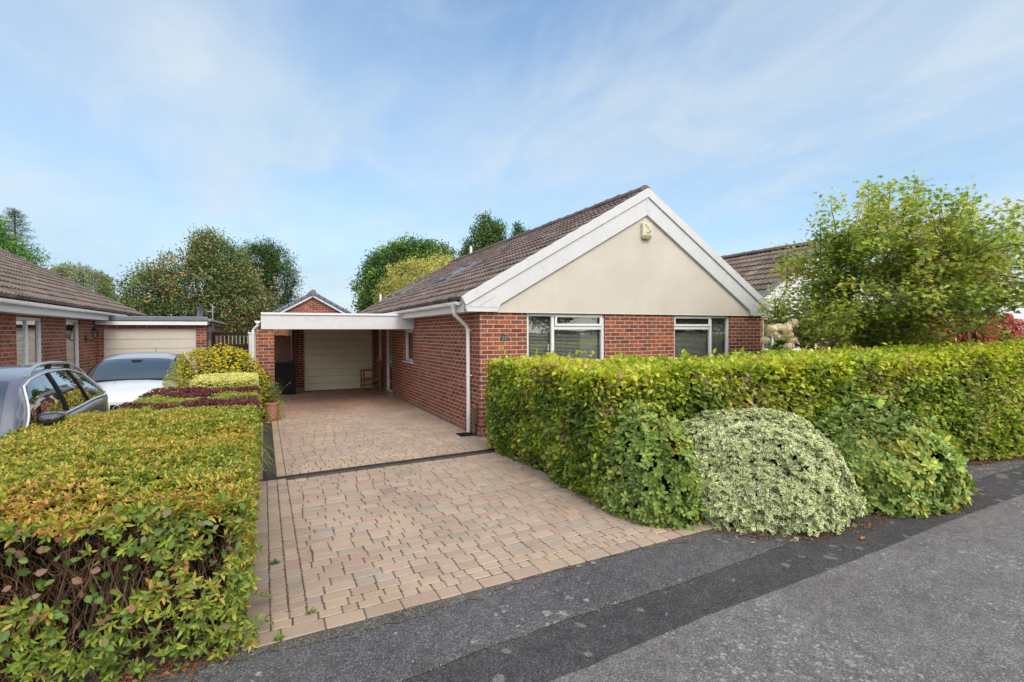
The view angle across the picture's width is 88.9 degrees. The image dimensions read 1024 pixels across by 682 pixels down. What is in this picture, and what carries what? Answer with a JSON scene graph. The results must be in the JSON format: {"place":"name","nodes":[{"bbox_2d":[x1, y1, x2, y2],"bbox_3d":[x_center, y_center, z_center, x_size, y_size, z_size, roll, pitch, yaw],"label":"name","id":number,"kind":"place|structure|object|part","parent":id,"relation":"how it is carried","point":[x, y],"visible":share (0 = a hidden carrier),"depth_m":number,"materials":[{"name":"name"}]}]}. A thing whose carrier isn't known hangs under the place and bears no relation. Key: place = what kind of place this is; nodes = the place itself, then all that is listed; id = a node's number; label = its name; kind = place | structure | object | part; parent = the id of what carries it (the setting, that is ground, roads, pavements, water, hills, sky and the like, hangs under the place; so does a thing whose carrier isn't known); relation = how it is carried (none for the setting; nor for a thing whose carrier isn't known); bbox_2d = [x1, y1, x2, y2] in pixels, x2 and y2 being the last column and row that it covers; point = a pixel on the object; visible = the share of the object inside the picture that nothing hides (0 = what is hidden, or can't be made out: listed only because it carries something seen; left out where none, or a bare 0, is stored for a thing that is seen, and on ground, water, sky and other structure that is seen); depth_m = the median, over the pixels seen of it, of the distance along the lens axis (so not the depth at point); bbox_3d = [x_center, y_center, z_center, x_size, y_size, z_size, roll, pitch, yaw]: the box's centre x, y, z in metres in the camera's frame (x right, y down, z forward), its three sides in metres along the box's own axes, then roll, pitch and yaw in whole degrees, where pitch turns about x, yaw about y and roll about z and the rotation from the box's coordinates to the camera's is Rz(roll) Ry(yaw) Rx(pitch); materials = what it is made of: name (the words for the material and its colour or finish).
{"place":"outdoors","nodes":[
{"label":"outdoors","id":0,"kind":"place"},
{"bbox_2d":[0,624,228,681],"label":"soil bed","id":1,"kind":"object","parent":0,"point":[144,651],"visible":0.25,"depth_m":2.97,"materials":[{"name":"brown soil"}]},
{"bbox_2d":[0,403,273,681],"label":"hedge","id":2,"kind":"object","parent":1,"relation":"on","point":[120,531],"visible":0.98,"depth_m":2.87,"materials":[{"name":"green plant"}]},
{"bbox_2d":[107,383,263,473],"bbox_3d":[-4.329,1.238,7.225,1.623,1.085,2.900,-1,1,-25],"label":"hedge","id":3,"kind":"object","parent":1,"relation":"on","point":[212,399],"visible":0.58,"depth_m":7.02,"materials":[{"name":"green plant"}]},
{"bbox_2d":[189,372,259,401],"bbox_3d":[-5.064,1.174,9.289,1.055,1.157,1.802,-1,1,-25],"label":"hedge","id":4,"kind":"object","parent":1,"relation":"on","point":[216,379],"visible":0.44,"depth_m":8.84,"materials":[{"name":"yellow plant"}]},
{"bbox_2d":[162,343,288,422],"bbox_3d":[-5.778,0.921,10.598,2.308,1.762,1.517,-1,1,-25],"label":"shrub","id":5,"kind":"object","parent":1,"relation":"on","point":[228,363],"visible":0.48,"depth_m":10.42,"materials":[{"name":"yellow plant"}]},
{"bbox_2d":[229,611,240,651],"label":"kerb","id":6,"kind":"structure","parent":1,"relation":"on","point":[237,648],"depth_m":2.97,"materials":[{"name":"grey concrete"}]},
{"bbox_2d":[258,372,275,399],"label":"shrub","id":7,"kind":"object","parent":1,"relation":"on","point":[270,378],"visible":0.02,"depth_m":11.17,"materials":[{"name":"green plant"}]},
{"bbox_2d":[314,388,365,390],"bbox_3d":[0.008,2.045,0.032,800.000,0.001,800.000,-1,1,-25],"label":"ground","id":8,"kind":"structure","parent":0,"point":[337,389],"depth_m":19.06,"materials":[{"name":"grey concrete"}]},
{"bbox_2d":[0,207,52,270],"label":"cedar","id":9,"kind":"object","parent":8,"relation":"on","point":[15,214],"visible":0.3,"depth_m":30.42,"materials":[{"name":"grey plant"}]},
{"bbox_2d":[0,211,55,269],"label":"conifer","id":10,"kind":"object","parent":8,"relation":"on","point":[6,242],"visible":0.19,"depth_m":28.85,"materials":[{"name":"green plant"}]},
{"bbox_2d":[0,248,145,372],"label":"bungalow","id":11,"kind":"object","parent":8,"relation":"on","point":[46,315],"visible":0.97,"depth_m":10.93,"materials":[{"name":"brown tile"}]},
{"bbox_2d":[16,317,40,364],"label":"window","id":12,"kind":"structure","parent":11,"relation":"in","point":[25,326],"depth_m":10.21,"materials":[{"name":"white plastic"}]},
{"bbox_2d":[66,319,78,370],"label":"door","id":13,"kind":"structure","parent":11,"relation":"in","point":[72,344],"depth_m":12.13,"materials":[{"name":"white plastic"}]},
{"bbox_2d":[85,325,98,342],"bbox_3d":[-10.267,-0.179,12.775,0.288,0.430,0.156,-1,1,-25],"label":"wall lantern","id":14,"kind":"object","parent":11,"relation":"attached to","point":[92,329],"depth_m":12.76,"materials":[{"name":"black metal"}]},
{"bbox_2d":[49,260,116,297],"bbox_3d":[-21.175,-1.106,25.368,3.352,5.580,3.349,-1,1,-25],"label":"weeping tree","id":15,"kind":"object","parent":8,"relation":"on","point":[71,273],"visible":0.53,"depth_m":25.01,"materials":[{"name":"green plant"}]},
{"bbox_2d":[88,281,157,315],"bbox_3d":[-18.774,-0.586,25.367,3.202,4.530,2.391,0,1,-7],"label":"tree","id":16,"kind":"object","parent":8,"relation":"on","point":[106,294],"visible":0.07,"depth_m":24.99,"materials":[{"name":"green plant"}]},
{"bbox_2d":[236,235,309,331],"bbox_3d":[-12.393,-1.959,26.717,3.786,7.200,3.840,-1,1,-25],"label":"cypress","id":17,"kind":"object","parent":8,"relation":"on","point":[273,265],"visible":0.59,"depth_m":26.39,"materials":[{"name":"green plant"}]},
{"bbox_2d":[39,524,732,681],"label":"pavement edge","id":18,"kind":"object","parent":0,"point":[416,611],"visible":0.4,"depth_m":3.15,"materials":[{"name":"concrete"}]},
{"bbox_2d":[85,602,252,681],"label":"leaf litter","id":19,"kind":"object","parent":18,"relation":"on","point":[151,672],"visible":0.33,"depth_m":2.81,"materials":[{"name":"brown plant"}]},
{"bbox_2d":[236,530,704,656],"bbox_3d":[0.107,1.733,3.780,3.831,0.012,0.171,-1,1,-29],"label":"grit","id":20,"kind":"object","parent":18,"relation":"on","point":[449,601],"visible":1,"depth_m":3.44,"materials":[{"name":"grey gravel"}]},
{"bbox_2d":[238,388,721,652],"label":"driveway","id":21,"kind":"structure","parent":0,"point":[341,545],"depth_m":5.00,"materials":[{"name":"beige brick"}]},
{"bbox_2d":[264,423,275,477],"bbox_3d":[-3.965,1.687,8.492,0.140,0.030,4.300,-1,1,-25],"label":"drain channel","id":22,"kind":"object","parent":21,"relation":"in","point":[271,447],"visible":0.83,"depth_m":7.87,"materials":[{"name":"grey metal"}]},
{"bbox_2d":[259,406,283,476],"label":"grass","id":23,"kind":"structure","parent":21,"relation":"on","point":[267,453],"depth_m":6.76,"materials":[{"name":"green plant"}]},
{"bbox_2d":[270,558,280,564],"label":"weed","id":24,"kind":"object","parent":21,"relation":"on","point":[274,561],"visible":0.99,"depth_m":4.08,"materials":[{"name":"green plant"}]},
{"bbox_2d":[260,379,290,421],"bbox_3d":[-4.943,1.185,10.812,0.570,0.913,0.471,-1,1,-42],"label":"plant pot","id":25,"kind":"object","parent":21,"relation":"on","point":[271,407],"visible":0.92,"depth_m":10.71,"materials":[{"name":"ceramic"}]},
{"bbox_2d":[273,631,286,642],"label":"weed","id":26,"kind":"object","parent":21,"relation":"on","point":[278,636],"visible":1,"depth_m":3.06,"materials":[{"name":"green plant"}]},
{"bbox_2d":[274,329,294,372],"bbox_3d":[-6.947,0.591,15.763,0.720,1.970,0.080,-1,1,-25],"label":"timber screen","id":27,"kind":"object","parent":21,"relation":"on","point":[282,347],"visible":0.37,"depth_m":15.77,"materials":[{"name":"brown wood"}]},
{"bbox_2d":[275,360,295,394],"bbox_3d":[-6.760,1.073,15.527,0.605,1.012,0.440,-1,1,-25],"label":"storage bin","id":28,"kind":"object","parent":21,"relation":"on","point":[284,373],"visible":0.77,"depth_m":15.36,"materials":[{"name":"black plastic"}]},
{"bbox_2d":[306,607,317,614],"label":"weed","id":29,"kind":"object","parent":21,"relation":"on","point":[309,612],"visible":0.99,"depth_m":3.35,"materials":[{"name":"green plant"}]},
{"bbox_2d":[252,312,413,383],"bbox_3d":[-5.028,0.462,14.183,3.576,2.262,4.780,-1,1,-25],"label":"carport","id":30,"kind":"object","parent":21,"relation":"on","point":[269,322],"visible":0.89,"depth_m":11.74,"materials":[{"name":"white paint"}]},
{"bbox_2d":[289,329,376,391],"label":"garage","id":31,"kind":"structure","parent":21,"relation":"on","point":[329,359],"depth_m":16.59,"materials":[{"name":"red brick"}]},
{"bbox_2d":[304,329,372,390],"bbox_3d":[-5.517,0.515,16.661,2.125,2.058,0.088,-1,1,-25],"label":"door","id":32,"kind":"structure","parent":31,"relation":"in","point":[333,358],"depth_m":16.62,"materials":[{"name":"beige paint"}]},
{"bbox_2d":[359,360,382,392],"bbox_3d":[-4.361,1.078,16.160,0.642,0.967,0.515,-1,1,-25],"label":"garden chair","id":33,"kind":"object","parent":21,"relation":"on","point":[378,372],"visible":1,"depth_m":16.04,"materials":[{"name":"brown wood"}]},
{"bbox_2d":[263,448,493,480],"bbox_3d":[-1.577,1.696,7.282,3.432,0.030,0.085,-1,1,-30],"label":"drain channel","id":34,"kind":"object","parent":21,"relation":"in","point":[350,468],"visible":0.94,"depth_m":7.07,"materials":[{"name":"black metal"}]},
{"bbox_2d":[371,392,388,395],"bbox_3d":[-3.857,1.558,15.299,0.440,0.019,0.660,-1,1,-25],"label":"doormat","id":35,"kind":"object","parent":21,"relation":"on","point":[380,394],"visible":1,"depth_m":15.14,"materials":[{"name":"brown fabric"}]},
{"bbox_2d":[456,432,475,436],"bbox_3d":[-0.818,1.655,9.216,0.255,0.038,0.300,-1,1,-25],"label":"gully grate","id":36,"kind":"object","parent":21,"relation":"in","point":[463,434],"visible":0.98,"depth_m":9.17,"materials":[{"name":"black plastic"}]},
{"bbox_2d":[497,455,696,531],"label":"leaf litter","id":37,"kind":"object","parent":21,"relation":"on","point":[564,488],"visible":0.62,"depth_m":5.98,"materials":[{"name":"brown plant"}]},
{"bbox_2d":[0,0,1023,335],"label":"sky","id":38,"kind":"structure","parent":0,"point":[328,130],"materials":[{"name":"blue"}]},
{"bbox_2d":[160,459,1023,681],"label":"pavement","id":39,"kind":"structure","parent":0,"point":[464,627],"depth_m":3.31,"materials":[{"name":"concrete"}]},
{"bbox_2d":[397,536,803,681],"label":"grit","id":40,"kind":"object","parent":39,"relation":"on","point":[594,609],"visible":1,"depth_m":3.39,"materials":[{"name":"grey gravel"}]},
{"bbox_2d":[715,456,1020,541],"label":"leaf litter","id":41,"kind":"object","parent":39,"relation":"on","point":[741,534],"visible":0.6,"depth_m":4.71,"materials":[{"name":"brown plant"}]},
{"bbox_2d":[546,494,1023,681],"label":"road","id":42,"kind":"structure","parent":0,"point":[982,627],"depth_m":3.21,"materials":[{"name":"grey asphalt"}]},
{"bbox_2d":[245,504,1018,680],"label":"grit","id":43,"kind":"object","parent":42,"relation":"on","point":[785,603],"visible":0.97,"depth_m":3.27,"materials":[{"name":"grey gravel"}]},
{"bbox_2d":[402,465,1023,681],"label":"road patch","id":44,"kind":"object","parent":42,"relation":"on","point":[556,650],"visible":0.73,"depth_m":3.48,"materials":[{"name":"black asphalt"}]},
{"bbox_2d":[966,453,1023,465],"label":"soil bed","id":45,"kind":"object","parent":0,"point":[973,462],"visible":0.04,"depth_m":7.24,"materials":[{"name":"brown soil"}]},
{"bbox_2d":[588,399,709,530],"bbox_3d":[1.351,1.201,5.329,0.970,1.229,1.468,-1,1,-25],"label":"shrub","id":46,"kind":"object","parent":45,"relation":"on","point":[649,477],"visible":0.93,"depth_m":4.91,"materials":[{"name":"green plant"}]},
{"bbox_2d":[483,331,1023,506],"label":"hedge","id":47,"kind":"object","parent":45,"relation":"on","point":[551,415],"visible":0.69,"depth_m":6.53,"materials":[{"name":"green plant"}]},
{"bbox_2d":[667,406,873,540],"bbox_3d":[2.489,1.255,5.556,2.280,1.086,2.186,-1,1,-25],"label":"shrub","id":48,"kind":"object","parent":45,"relation":"on","point":[759,471],"visible":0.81,"depth_m":4.82,"materials":[{"name":"green plant"}]},
{"bbox_2d":[811,394,981,517],"bbox_3d":[4.040,1.186,5.858,2.207,1.205,1.795,-1,1,-25],"label":"shrub","id":49,"kind":"object","parent":45,"relation":"on","point":[901,462],"visible":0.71,"depth_m":5.20,"materials":[{"name":"green plant"}]},
{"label":"neighbour drive","id":50,"kind":"structure","parent":0,"visible":0},
{"bbox_2d":[0,361,109,453],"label":"parked car","id":51,"kind":"object","parent":50,"relation":"on","point":[46,394],"visible":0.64,"depth_m":5.31,"materials":[{"name":"silver metal"}]},
{"bbox_3d":[-4.674,0.585,5.148,0.150,0.453,1.060,-1,1,-25],"label":"side window","id":52,"kind":"part","parent":51,"relation":"part of","materials":[{"name":"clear glass"}]},
{"bbox_3d":[-5.085,0.547,5.993,0.164,0.408,0.820,-1,1,-25],"label":"side window","id":53,"kind":"part","parent":51,"relation":"part of","materials":[{"name":"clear glass"}]},
{"bbox_3d":[-5.388,0.535,6.618,0.177,0.367,0.830,-1,1,-25],"label":"side window","id":54,"kind":"part","parent":51,"relation":"part of","materials":[{"name":"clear glass"}]},
{"bbox_2d":[86,352,194,410],"bbox_3d":[-7.874,0.993,11.068,2.073,1.681,4.030,-1,1,-25],"label":"parked car","id":55,"kind":"object","parent":50,"relation":"on","point":[120,378],"visible":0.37,"depth_m":10.40,"materials":[{"name":"silver metal"}]},
{"bbox_2d":[95,316,227,373],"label":"garage","id":56,"kind":"structure","parent":50,"relation":"on","point":[128,334],"depth_m":14.07,"materials":[{"name":"beige paint"}]},
{"bbox_2d":[104,329,196,373],"bbox_3d":[-9.729,0.685,14.112,2.125,2.075,0.050,-1,1,-25],"label":"door","id":57,"kind":"structure","parent":56,"relation":"in","point":[116,341],"depth_m":14.06,"materials":[{"name":"beige paint"}]},
{"bbox_2d":[188,304,213,330],"bbox_3d":[-9.099,-0.702,15.271,0.357,0.787,0.658,0,1,5],"label":"satellite dish","id":58,"kind":"object","parent":56,"relation":"attached to","point":[200,311],"visible":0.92,"depth_m":15.33,"materials":[{"name":"metal"}]},
{"bbox_2d":[103,223,283,351],"bbox_3d":[-13.398,-1.776,23.284,7.869,6.958,5.375,-1,1,-25],"label":"apple tree","id":59,"kind":"object","parent":50,"relation":"on","point":[211,269],"visible":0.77,"depth_m":22.39,"materials":[{"name":"green plant"}]},
{"bbox_2d":[212,332,248,361],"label":"gate","id":60,"kind":"structure","parent":50,"relation":"on","point":[240,345],"depth_m":16.40,"materials":[{"name":"wood"}]},
{"bbox_2d":[248,332,255,370],"bbox_3d":[-6.681,0.740,13.499,0.250,1.940,0.140,-1,1,-25],"label":"post","id":61,"kind":"object","parent":50,"relation":"on","point":[250,341],"visible":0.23,"depth_m":13.42,"materials":[{"name":"white plastic"}]},
{"label":"lawn","id":62,"kind":"structure","parent":0,"visible":0},
{"bbox_2d":[260,289,350,335],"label":"outbuilding","id":63,"kind":"structure","parent":62,"relation":"on","point":[312,301],"depth_m":19.86,"materials":[{"name":"red brick"}]},
{"bbox_2d":[345,231,459,312],"bbox_3d":[-6.366,-2.511,31.271,6.867,8.125,4.145,-1,1,-25],"label":"evergreen tree","id":64,"kind":"object","parent":62,"relation":"on","point":[392,254],"visible":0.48,"depth_m":30.17,"materials":[{"name":"green plant"}]},
{"bbox_2d":[373,252,458,303],"bbox_3d":[-4.530,-1.651,27.486,5.787,6.473,3.746,-1,1,-25],"label":"golden tree","id":65,"kind":"object","parent":62,"relation":"on","point":[395,282],"visible":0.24,"depth_m":26.97,"materials":[{"name":"yellow plant"}]},
{"bbox_2d":[454,209,508,256],"bbox_3d":[-1.565,-3.138,30.789,3.976,9.328,2.490,-1,1,-25],"label":"hornbeam","id":66,"kind":"object","parent":62,"relation":"on","point":[489,233],"visible":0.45,"depth_m":30.38,"materials":[{"name":"green plant"}]},
{"bbox_2d":[510,220,529,236],"bbox_3d":[0.734,-2.829,31.396,1.903,8.681,2.029,0,1,33],"label":"laurel","id":67,"kind":"object","parent":62,"relation":"on","point":[519,230],"visible":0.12,"depth_m":30.95,"materials":[{"name":"green plant"}]},
{"bbox_2d":[358,185,770,437],"bbox_3d":[-0.203,-0.885,16.028,7.589,5.440,12.755,-1,1,-25],"label":"bungalow","id":68,"kind":"object","parent":62,"relation":"on","point":[645,270],"visible":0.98,"depth_m":10.43,"materials":[{"name":"red brick"}]},
{"bbox_2d":[377,329,381,360],"bbox_3d":[-4.172,0.082,16.602,0.135,1.110,0.640,-1,1,-25],"label":"window","id":69,"kind":"structure","parent":68,"relation":"in","point":[380,330],"depth_m":16.81,"materials":[{"name":"white plastic"}]},
{"bbox_2d":[387,329,391,391],"bbox_3d":[-3.599,0.513,15.441,0.109,2.000,0.840,-1,1,-25],"label":"door","id":70,"kind":"structure","parent":68,"relation":"in","point":[389,331],"depth_m":15.63,"materials":[{"name":"white plastic"}]},
{"bbox_2d":[402,329,412,363],"bbox_3d":[-2.626,0.063,13.378,0.155,0.985,0.990,-1,1,-25],"label":"window","id":71,"kind":"structure","parent":68,"relation":"in","point":[409,332],"depth_m":13.54,"materials":[{"name":"white plastic"}]},
{"bbox_2d":[527,313,603,359],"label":"window","id":72,"kind":"structure","parent":68,"relation":"in","point":[563,334],"depth_m":10.09,"materials":[{"name":"white plastic"}]},
{"bbox_2d":[674,315,728,359],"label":"window","id":73,"kind":"structure","parent":68,"relation":"in","point":[699,335],"depth_m":11.53,"materials":[{"name":"white plastic"}]},
{"bbox_2d":[760,319,798,350],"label":"hydrangea","id":74,"kind":"object","parent":62,"relation":"on","point":[783,328],"visible":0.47,"depth_m":8.81,"materials":[{"name":"white plant"}]},
{"bbox_2d":[720,238,886,352],"bbox_3d":[6.518,-0.849,22.131,6.891,4.743,14.030,-1,1,-25],"label":"bungalow","id":75,"kind":"object","parent":62,"relation":"on","point":[752,268],"visible":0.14,"depth_m":16.28,"materials":[{"name":"brown tile"}]},
{"bbox_2d":[763,318,816,350],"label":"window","id":76,"kind":"structure","parent":75,"relation":"in","point":[765,346],"depth_m":15.50,"materials":[{"name":"white plastic"}]},
{"bbox_2d":[748,170,1023,349],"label":"maple tree","id":77,"kind":"object","parent":62,"relation":"on","point":[970,264],"visible":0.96,"depth_m":8.69,"materials":[{"name":"green plant"}]},
{"bbox_2d":[912,309,958,343],"bbox_3d":[10.021,0.487,12.892,1.982,2.566,1.906,0,1,13],"label":"shrub","id":78,"kind":"object","parent":62,"relation":"on","point":[951,337],"visible":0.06,"depth_m":12.35,"materials":[{"name":"green plant"}]},
{"bbox_2d":[863,260,1023,337],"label":"bungalow","id":79,"kind":"object","parent":62,"relation":"on","point":[1019,315],"visible":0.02,"depth_m":24.52,"materials":[{"name":"white paint"}]},
{"bbox_2d":[941,306,999,343],"bbox_3d":[11.668,0.384,13.650,2.484,2.752,1.816,-1,1,-25],"label":"shrub","id":80,"kind":"object","parent":62,"relation":"on","point":[972,335],"visible":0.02,"depth_m":13.17,"materials":[{"name":"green plant"}]},
{"bbox_2d":[980,311,1023,342],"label":"shrub","id":81,"kind":"object","parent":62,"relation":"on","point":[1010,321],"visible":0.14,"depth_m":14.07,"materials":[{"name":"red plant"}]}
]}

